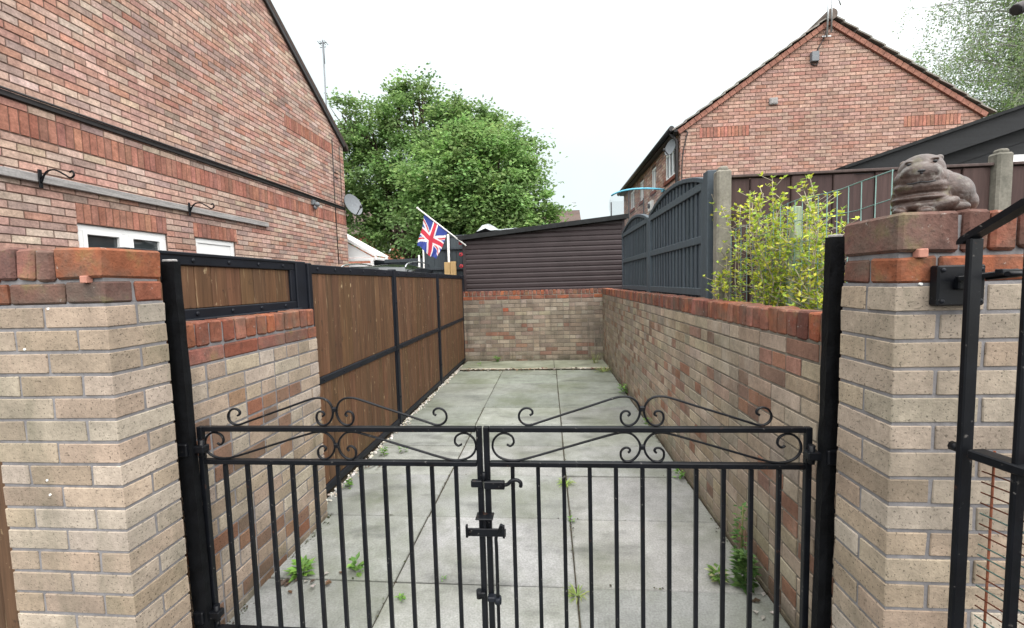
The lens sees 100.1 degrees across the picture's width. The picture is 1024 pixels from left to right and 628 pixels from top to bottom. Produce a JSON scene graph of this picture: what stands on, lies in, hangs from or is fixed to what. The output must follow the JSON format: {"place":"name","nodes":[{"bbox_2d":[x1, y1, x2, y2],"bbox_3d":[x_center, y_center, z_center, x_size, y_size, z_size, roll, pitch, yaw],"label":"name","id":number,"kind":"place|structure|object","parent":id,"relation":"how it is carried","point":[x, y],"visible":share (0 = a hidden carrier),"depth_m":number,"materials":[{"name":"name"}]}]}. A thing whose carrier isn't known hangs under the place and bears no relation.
{"place":"outdoors","nodes":[
{"label":"outdoors","id":0,"kind":"place"},
{"bbox_2d":[326,365,462,504],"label":"gravel","id":1,"kind":"structure","parent":0,"point":[355,471],"depth_m":4.33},
{"bbox_2d":[226,362,790,627],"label":"paving","id":2,"kind":"structure","parent":0,"point":[468,398],"depth_m":2.55,"materials":[{"name":"concrete"}]},
{"bbox_2d":[160,259,224,627],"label":"gate post","id":3,"kind":"object","parent":2,"relation":"on","point":[205,614],"visible":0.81,"depth_m":1.66,"materials":[{"name":"black metal"}]},
{"bbox_2d":[196,397,488,627],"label":"driveway gate","id":4,"kind":"structure","parent":3,"relation":"attached to","point":[481,592],"depth_m":1.67,"materials":[{"name":"black metal"}]},
{"bbox_2d":[283,555,315,581],"bbox_3d":[-1.086,1.309,2.221,0.155,0.070,0.179,-5,6,-43],"label":"weed","id":5,"kind":"object","parent":2,"relation":"on","point":[306,563],"visible":0.69,"depth_m":2.22,"materials":[{"name":"green plant"}]},
{"bbox_2d":[345,478,353,488],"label":"weed","id":6,"kind":"object","parent":2,"relation":"on","point":[349,483],"visible":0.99,"depth_m":3.17,"materials":[{"name":"green plant"}]},
{"bbox_2d":[346,551,363,576],"bbox_3d":[-0.798,1.296,2.215,0.103,0.085,0.110,-3,4,-16],"label":"weed","id":7,"kind":"object","parent":2,"relation":"on","point":[352,565],"visible":0.96,"depth_m":2.21,"materials":[{"name":"green plant"}]},
{"bbox_2d":[294,261,465,492],"bbox_3d":[-1.143,0.310,5.481,0.080,1.697,5.447,-1,4,5],"label":"boarded fence","id":8,"kind":"object","parent":2,"relation":"on","point":[393,339],"visible":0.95,"depth_m":4.00,"materials":[{"name":"wood"}]},
{"bbox_2d":[379,446,388,454],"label":"weed","id":9,"kind":"object","parent":2,"relation":"on","point":[385,450],"visible":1,"depth_m":3.77,"materials":[{"name":"green plant"}]},
{"bbox_2d":[394,592,405,600],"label":"weed","id":10,"kind":"object","parent":2,"relation":"on","point":[400,596],"visible":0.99,"depth_m":2.02,"materials":[{"name":"green plant"}]},
{"bbox_2d":[229,367,773,627],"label":"weeds","id":11,"kind":"object","parent":2,"relation":"on","point":[328,581],"visible":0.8,"depth_m":2.16,"materials":[{"name":"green plant"}]},
{"bbox_2d":[459,360,608,370],"bbox_3d":[0.386,0.906,7.653,2.537,0.050,0.861,-1,4,5],"label":"concrete ledge","id":12,"kind":"object","parent":2,"relation":"on","point":[533,365],"visible":0.81,"depth_m":7.52,"materials":[{"name":"grey concrete"}]},
{"bbox_2d":[586,351,606,364],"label":"weed","id":13,"kind":"object","parent":12,"relation":"on","point":[594,361],"visible":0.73,"depth_m":7.54,"materials":[{"name":"green plant"}]},
{"bbox_2d":[555,478,573,487],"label":"weed","id":14,"kind":"object","parent":2,"relation":"on","point":[560,481],"visible":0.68,"depth_m":3.12,"materials":[{"name":"green plant"}]},
{"bbox_2d":[563,582,588,604],"bbox_3d":[0.309,1.312,2.017,0.152,0.026,0.152,-1,4,5],"label":"weed","id":15,"kind":"object","parent":2,"relation":"on","point":[572,590],"visible":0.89,"depth_m":2.02,"materials":[{"name":"green plant"}]},
{"bbox_2d":[593,366,610,372],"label":"weed","id":16,"kind":"object","parent":2,"relation":"on","point":[603,369],"visible":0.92,"depth_m":6.98,"materials":[{"name":"green plant"}]},
{"bbox_2d":[617,383,626,391],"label":"weed","id":17,"kind":"object","parent":2,"relation":"on","point":[623,387],"visible":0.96,"depth_m":5.61,"materials":[{"name":"green plant"}]},
{"bbox_2d":[672,469,684,478],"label":"weed","id":18,"kind":"object","parent":2,"relation":"on","point":[682,473],"visible":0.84,"depth_m":3.17,"materials":[{"name":"green plant"}]},
{"bbox_2d":[704,563,730,583],"bbox_3d":[0.998,1.264,2.085,0.117,0.073,0.101,-1,4,5],"label":"weed","id":19,"kind":"object","parent":2,"relation":"on","point":[712,570],"visible":0.69,"depth_m":2.08,"materials":[{"name":"green plant"}]},
{"bbox_2d":[730,502,747,569],"bbox_3d":[1.146,1.118,2.138,0.101,0.344,0.105,-4,5,-31],"label":"weed","id":20,"kind":"object","parent":2,"relation":"on","point":[738,530],"visible":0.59,"depth_m":2.14,"materials":[{"name":"green plant"}]},
{"bbox_2d":[728,547,761,594],"bbox_3d":[1.103,1.208,2.035,0.139,0.184,0.148,-1,4,5],"label":"weed","id":21,"kind":"object","parent":2,"relation":"on","point":[740,556],"visible":0.7,"depth_m":2.03,"materials":[{"name":"green plant"}]},
{"bbox_2d":[803,234,844,627],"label":"gate post","id":22,"kind":"object","parent":2,"relation":"on","point":[824,456],"visible":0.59,"depth_m":1.43,"materials":[{"name":"black metal"}]},
{"bbox_2d":[465,395,812,627],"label":"driveway gate","id":23,"kind":"structure","parent":22,"relation":"attached to","point":[488,531],"depth_m":1.56,"materials":[{"name":"black metal"}]},
{"bbox_2d":[271,0,1023,219],"label":"sky","id":24,"kind":"structure","parent":0,"point":[610,78],"materials":[{"name":"white"}]},
{"label":"ground","id":25,"kind":"structure","parent":0,"visible":0},
{"bbox_2d":[0,0,348,266],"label":"brick house","id":26,"kind":"structure","parent":25,"relation":"on","point":[221,105],"depth_m":5.38,"materials":[{"name":"brick"}]},
{"bbox_2d":[77,224,165,250],"bbox_3d":[-4.372,-0.418,4.880,0.075,1.072,1.030,-1,4,5],"label":"window","id":27,"kind":"structure","parent":26,"relation":"in","point":[88,235],"depth_m":4.76,"materials":[{"name":"white plastic"}]},
{"bbox_2d":[0,166,268,226],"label":"timber rail","id":28,"kind":"object","parent":26,"relation":"attached to","point":[33,177],"visible":1,"depth_m":4.66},
{"bbox_2d":[37,169,74,188],"bbox_3d":[-4.186,-1.252,3.951,0.358,0.170,0.030,-1,4,5],"label":"basket hook","id":29,"kind":"object","parent":28,"relation":"attached to","point":[40,177],"visible":1,"depth_m":3.95,"materials":[{"name":"black paint"}]},
{"bbox_2d":[188,202,214,215],"bbox_3d":[-4.047,-1.376,5.601,0.358,0.170,0.030,-1,4,5],"label":"basket hook","id":30,"kind":"object","parent":28,"relation":"attached to","point":[190,208],"visible":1,"depth_m":5.60,"materials":[{"name":"black paint"}]},
{"bbox_2d":[195,238,233,255],"bbox_3d":[-4.254,0.054,6.229,0.061,2.230,0.738,-1,4,5],"label":"door","id":31,"kind":"structure","parent":26,"relation":"in","point":[203,246],"depth_m":6.15,"materials":[{"name":"white plastic"}]},
{"bbox_2d":[311,200,319,209],"bbox_3d":[-3.958,-2.208,8.671,0.150,0.190,0.100,-1,4,5],"label":"security light","id":32,"kind":"object","parent":26,"relation":"attached to","point":[315,203],"visible":1,"depth_m":8.63,"materials":[{"name":"white plastic"}]},
{"bbox_2d":[317,40,327,105],"bbox_3d":[-4.768,-4.605,11.125,0.202,4.780,0.200,-1,4,5],"label":"aerial mast","id":33,"kind":"object","parent":26,"relation":"attached to","point":[322,47],"visible":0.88,"depth_m":10.99,"materials":[{"name":"grey metal"}]},
{"bbox_2d":[344,194,361,214],"bbox_3d":[-3.762,-2.601,10.185,0.393,0.512,0.395,-3,4,-18],"label":"satellite dish","id":34,"kind":"object","parent":26,"relation":"attached to","point":[353,204],"visible":1,"depth_m":10.21,"materials":[{"name":"grey metal"}]},
{"bbox_2d":[166,309,327,627],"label":"brick wall","id":35,"kind":"structure","parent":25,"relation":"on","point":[250,367],"depth_m":2.12,"materials":[{"name":"beige brick"}]},
{"bbox_2d":[113,247,302,320],"bbox_3d":[-1.426,-0.138,2.172,0.100,0.309,1.100,-1,4,5],"label":"boarded fence","id":36,"kind":"object","parent":35,"relation":"on","point":[216,286],"visible":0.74,"depth_m":2.18,"materials":[{"name":"wood"}]},
{"bbox_2d":[347,212,414,263],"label":"brick house","id":37,"kind":"structure","parent":25,"relation":"on","point":[371,245],"depth_m":27.65,"materials":[{"name":"brick"}]},
{"bbox_2d":[326,61,567,258],"bbox_3d":[-3.329,-4.862,17.540,11.185,10.532,4.828,-1,4,5],"label":"broadleaf tree","id":38,"kind":"object","parent":25,"relation":"on","point":[371,196],"visible":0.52,"depth_m":16.78,"materials":[{"name":"green plant"}]},
{"bbox_2d":[370,108,576,258],"bbox_3d":[-1.210,-3.093,14.296,6.919,7.359,4.606,-1,4,5],"label":"broadleaf tree","id":39,"kind":"object","parent":25,"relation":"on","point":[471,190],"visible":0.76,"depth_m":13.59,"materials":[{"name":"green plant"}]},
{"bbox_2d":[463,288,602,361],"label":"brick wall","id":40,"kind":"structure","parent":25,"relation":"on","point":[538,325],"depth_m":8.01,"materials":[{"name":"beige brick"}]},
{"bbox_2d":[457,213,628,291],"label":"garden shed","id":41,"kind":"structure","parent":25,"relation":"on","point":[582,254],"depth_m":8.03,"materials":[{"name":"wood"}]},
{"bbox_2d":[416,207,465,257],"bbox_3d":[-1.330,-1.522,8.015,0.940,0.981,0.135,-1,4,5],"label":"flag","id":42,"kind":"object","parent":41,"relation":"attached to","point":[432,236],"visible":1,"depth_m":8.05,"materials":[{"name":"multicoloured fabric"}]},
{"bbox_2d":[474,224,513,233],"bbox_3d":[-0.084,-1.724,8.886,1.331,0.261,1.256,-1,4,5],"label":"tarpaulin","id":43,"kind":"object","parent":41,"relation":"on","point":[486,228],"visible":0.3,"depth_m":8.49,"materials":[{"name":"white plastic"}]},
{"bbox_2d":[544,210,580,222],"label":"brick house","id":44,"kind":"structure","parent":25,"relation":"on","point":[575,216],"depth_m":41.60,"materials":[{"name":"brick"}]},
{"bbox_2d":[602,288,840,627],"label":"brick wall","id":45,"kind":"structure","parent":25,"relation":"on","point":[742,360],"depth_m":2.32,"materials":[{"name":"beige brick"}]},
{"bbox_2d":[892,0,1023,116],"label":"birch tree","id":46,"kind":"object","parent":25,"relation":"on","point":[1015,96],"visible":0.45,"depth_m":13.59,"materials":[{"name":"green plant"}]},
{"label":"garden ground","id":47,"kind":"structure","parent":0,"visible":0},
{"bbox_2d":[622,214,648,291],"bbox_3d":[1.602,-0.298,5.599,0.052,1.922,1.648,-1,4,5],"label":"arched panel","id":48,"kind":"object","parent":47,"relation":"on","point":[634,255],"visible":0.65,"depth_m":5.50,"materials":[{"name":"grey wood"}]},
{"bbox_2d":[611,188,664,220],"bbox_3d":[3.092,-1.200,10.620,1.340,3.632,1.340,-1,4,5],"label":"trampoline","id":49,"kind":"object","parent":47,"relation":"on","point":[663,190],"visible":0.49,"depth_m":9.97,"materials":[{"name":"blue plastic"}]},
{"bbox_2d":[647,217,648,291],"bbox_3d":[1.546,-0.134,4.751,0.085,1.840,0.070,-1,4,5],"label":"timber post","id":50,"kind":"object","parent":47,"relation":"on","point":[648,254],"visible":0.18,"depth_m":4.70,"materials":[{"name":"grey wood"}]},
{"bbox_2d":[649,177,702,296],"bbox_3d":[1.459,-0.175,3.890,0.052,1.932,1.647,-1,4,5],"label":"arched panel","id":51,"kind":"object","parent":47,"relation":"on","point":[676,240],"visible":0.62,"depth_m":3.68,"materials":[{"name":"grey wood"}]},
{"bbox_2d":[702,170,716,298],"bbox_3d":[1.400,-0.035,3.025,0.085,1.900,0.090,-1,4,5],"label":"timber post","id":52,"kind":"object","parent":47,"relation":"on","point":[708,183],"visible":0.26,"depth_m":2.96,"materials":[{"name":"grey wood"}]},
{"bbox_2d":[713,166,731,299],"bbox_3d":[1.411,0.027,2.892,0.092,1.995,0.080,-1,4,5],"label":"concrete post","id":53,"kind":"object","parent":47,"relation":"on","point":[722,185],"visible":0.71,"depth_m":2.81,"materials":[{"name":"grey concrete"}]},
{"bbox_2d":[702,171,836,306],"bbox_3d":[1.510,0.062,2.554,0.558,1.715,0.904,-1,4,5],"label":"privet shrub","id":54,"kind":"object","parent":47,"relation":"on","point":[773,290],"visible":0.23,"depth_m":2.35,"materials":[{"name":"green plant"}]},
{"bbox_2d":[617,8,996,224],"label":"brick house","id":55,"kind":"structure","parent":47,"relation":"on","point":[811,99],"depth_m":9.18,"materials":[{"name":"brick"}]},
{"bbox_2d":[630,190,634,213],"bbox_3d":[4.183,-3.893,14.854,0.111,0.710,0.820,-1,4,5],"label":"window","id":56,"kind":"structure","parent":55,"relation":"in","point":[632,194],"depth_m":14.85,"materials":[{"name":"white plastic"}]},
{"bbox_2d":[639,180,643,205],"bbox_3d":[4.058,-3.782,13.364,0.111,0.710,0.620,-1,4,5],"label":"window","id":57,"kind":"structure","parent":55,"relation":"in","point":[642,183],"depth_m":13.34,"materials":[{"name":"white plastic"}]},
{"bbox_2d":[650,167,656,195],"bbox_3d":[3.931,-3.669,11.858,0.111,0.710,0.590,-1,4,5],"label":"window","id":58,"kind":"structure","parent":55,"relation":"in","point":[653,192],"depth_m":11.85,"materials":[{"name":"white plastic"}]},
{"bbox_2d":[663,150,674,186],"bbox_3d":[3.793,-3.515,10.211,0.111,0.730,1.070,-1,4,5],"label":"window","id":59,"kind":"structure","parent":55,"relation":"in","point":[670,160],"depth_m":10.34,"materials":[{"name":"white plastic"}]},
{"bbox_2d":[663,139,675,155],"bbox_3d":[3.569,-3.763,9.696,0.280,0.372,0.307,0,5,26],"label":"satellite dish","id":60,"kind":"object","parent":55,"relation":"attached to","point":[669,149],"visible":0.99,"depth_m":9.70,"materials":[{"name":"grey metal"}]},
{"bbox_2d":[821,0,840,37],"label":"roof aerial","id":61,"kind":"object","parent":55,"relation":"attached to","point":[827,22],"visible":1,"depth_m":8.92,"materials":[{"name":"metal"}]},
{"bbox_2d":[730,169,893,309],"bbox_3d":[1.414,0.208,2.185,0.069,1.537,1.312,-1,4,5],"label":"wire fence","id":62,"kind":"object","parent":47,"relation":"on","point":[799,211],"visible":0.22,"depth_m":2.11,"materials":[{"name":"grey metal"}]},
{"bbox_2d":[776,175,859,309],"bbox_3d":[1.450,0.181,2.005,0.384,1.559,0.616,0,4,21],"label":"privet shrub","id":63,"kind":"object","parent":47,"relation":"on","point":[813,295],"visible":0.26,"depth_m":1.96,"materials":[{"name":"green plant"}]},
{"bbox_2d":[730,163,993,303],"bbox_3d":[2.244,-0.043,2.843,1.578,1.777,0.088,-1,4,5],"label":"brown fence","id":64,"kind":"object","parent":47,"relation":"on","point":[977,174],"visible":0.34,"depth_m":2.78,"materials":[{"name":"brown wood"}]},
{"bbox_2d":[834,104,1023,173],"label":"timber outbuilding","id":65,"kind":"structure","parent":47,"relation":"on","point":[981,140],"depth_m":4.08,"materials":[{"name":"wood"}]},
{"bbox_2d":[988,148,1013,210],"bbox_3d":[3.077,-0.021,2.749,0.092,2.020,0.080,-1,4,5],"label":"concrete post","id":66,"kind":"object","parent":47,"relation":"on","point":[1001,174],"visible":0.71,"depth_m":2.66,"materials":[{"name":"grey concrete"}]},
{"bbox_2d":[1011,161,1023,204],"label":"brown fence","id":67,"kind":"object","parent":47,"relation":"on","point":[1017,193],"visible":0.09,"depth_m":2.68,"materials":[{"name":"brown wood"}]},
{"label":"pavement","id":68,"kind":"structure","parent":0,"visible":0},
{"bbox_2d":[0,247,191,627],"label":"brick pillar","id":69,"kind":"structure","parent":68,"relation":"on","point":[90,474],"depth_m":1.43,"materials":[{"name":"brick"}]},
{"bbox_2d":[0,462,19,627],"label":"timber gate","id":70,"kind":"structure","parent":69,"relation":"attached to","point":[9,612],"depth_m":1.53,"materials":[{"name":"brown wood"}]},
{"bbox_2d":[832,209,1023,627],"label":"brick pillar","id":71,"kind":"structure","parent":68,"relation":"on","point":[900,351],"depth_m":1.17,"materials":[{"name":"brick"}]},
{"bbox_2d":[890,154,978,213],"bbox_3d":[1.190,-0.361,1.207,0.216,0.180,0.136,-1,4,5],"label":"stone animal","id":72,"kind":"object","parent":71,"relation":"on","point":[926,182],"visible":0.86,"depth_m":1.17},
{"bbox_2d":[929,264,1022,305],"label":"latch plate","id":73,"kind":"object","parent":71,"relation":"attached to","point":[946,285],"visible":0.76,"depth_m":1.09,"materials":[{"name":"black paint"}]},
{"bbox_2d":[947,198,1023,627],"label":"side gate","id":74,"kind":"structure","parent":71,"relation":"attached to","point":[972,240],"depth_m":1.01,"materials":[{"name":"black metal"}]},
{"bbox_2d":[1009,0,1023,15],"bbox_3d":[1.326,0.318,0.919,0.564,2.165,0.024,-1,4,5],"label":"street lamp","id":75,"kind":"object","parent":68,"relation":"on","point":[1015,9],"visible":1,"depth_m":0.87,"materials":[{"name":"black metal"}]},
{"label":"driveway","id":76,"kind":"structure","parent":0,"visible":0},
{"bbox_2d":[347,234,387,267],"bbox_3d":[-4.256,-0.890,11.222,1.876,3.329,0.825,-1,4,5],"label":"porch","id":77,"kind":"object","parent":76,"relation":"on","point":[355,254],"visible":0.24,"depth_m":10.79,"materials":[{"name":"white plastic"}]},
{"bbox_2d":[341,261,432,272],"bbox_3d":[-2.429,-0.008,7.977,1.890,1.941,4.350,-1,4,5],"label":"parked car","id":78,"kind":"object","parent":76,"relation":"on","point":[408,268],"visible":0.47,"depth_m":7.96,"materials":[{"name":"black paint"}]},
{"bbox_2d":[374,258,422,267],"bbox_3d":[-2.579,-0.356,11.249,2.158,2.170,0.060,-1,4,5],"label":"grey fence","id":79,"kind":"object","parent":76,"relation":"on","point":[396,261],"visible":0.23,"depth_m":11.19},
{"bbox_2d":[424,235,462,274],"bbox_3d":[-1.389,-0.398,9.088,0.980,2.500,0.090,-1,4,5],"label":"grey fence","id":80,"kind":"object","parent":76,"relation":"on","point":[435,265],"visible":0.07,"depth_m":9.02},
{"bbox_2d":[444,262,450,274],"bbox_3d":[-1.290,-0.089,8.776,0.118,1.925,0.040,-1,4,5],"label":"plank","id":81,"kind":"object","parent":76,"relation":"on","point":[447,268],"visible":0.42,"depth_m":8.70,"materials":[{"name":"brown wood"}]},
{"bbox_2d":[447,234,449,261],"bbox_3d":[-1.287,-0.396,8.934,0.044,2.512,0.044,-3,4,-18],"label":"white pole","id":82,"kind":"object","parent":76,"relation":"on","point":[448,250],"visible":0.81,"depth_m":8.85,"materials":[{"name":"paint"}]},
{"bbox_2d":[450,261,456,274],"bbox_3d":[-1.165,-0.098,8.765,0.118,1.937,0.040,-1,4,5],"label":"plank","id":83,"kind":"object","parent":76,"relation":"on","point":[453,270],"visible":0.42,"depth_m":8.69,"materials":[{"name":"brown wood"}]}
]}

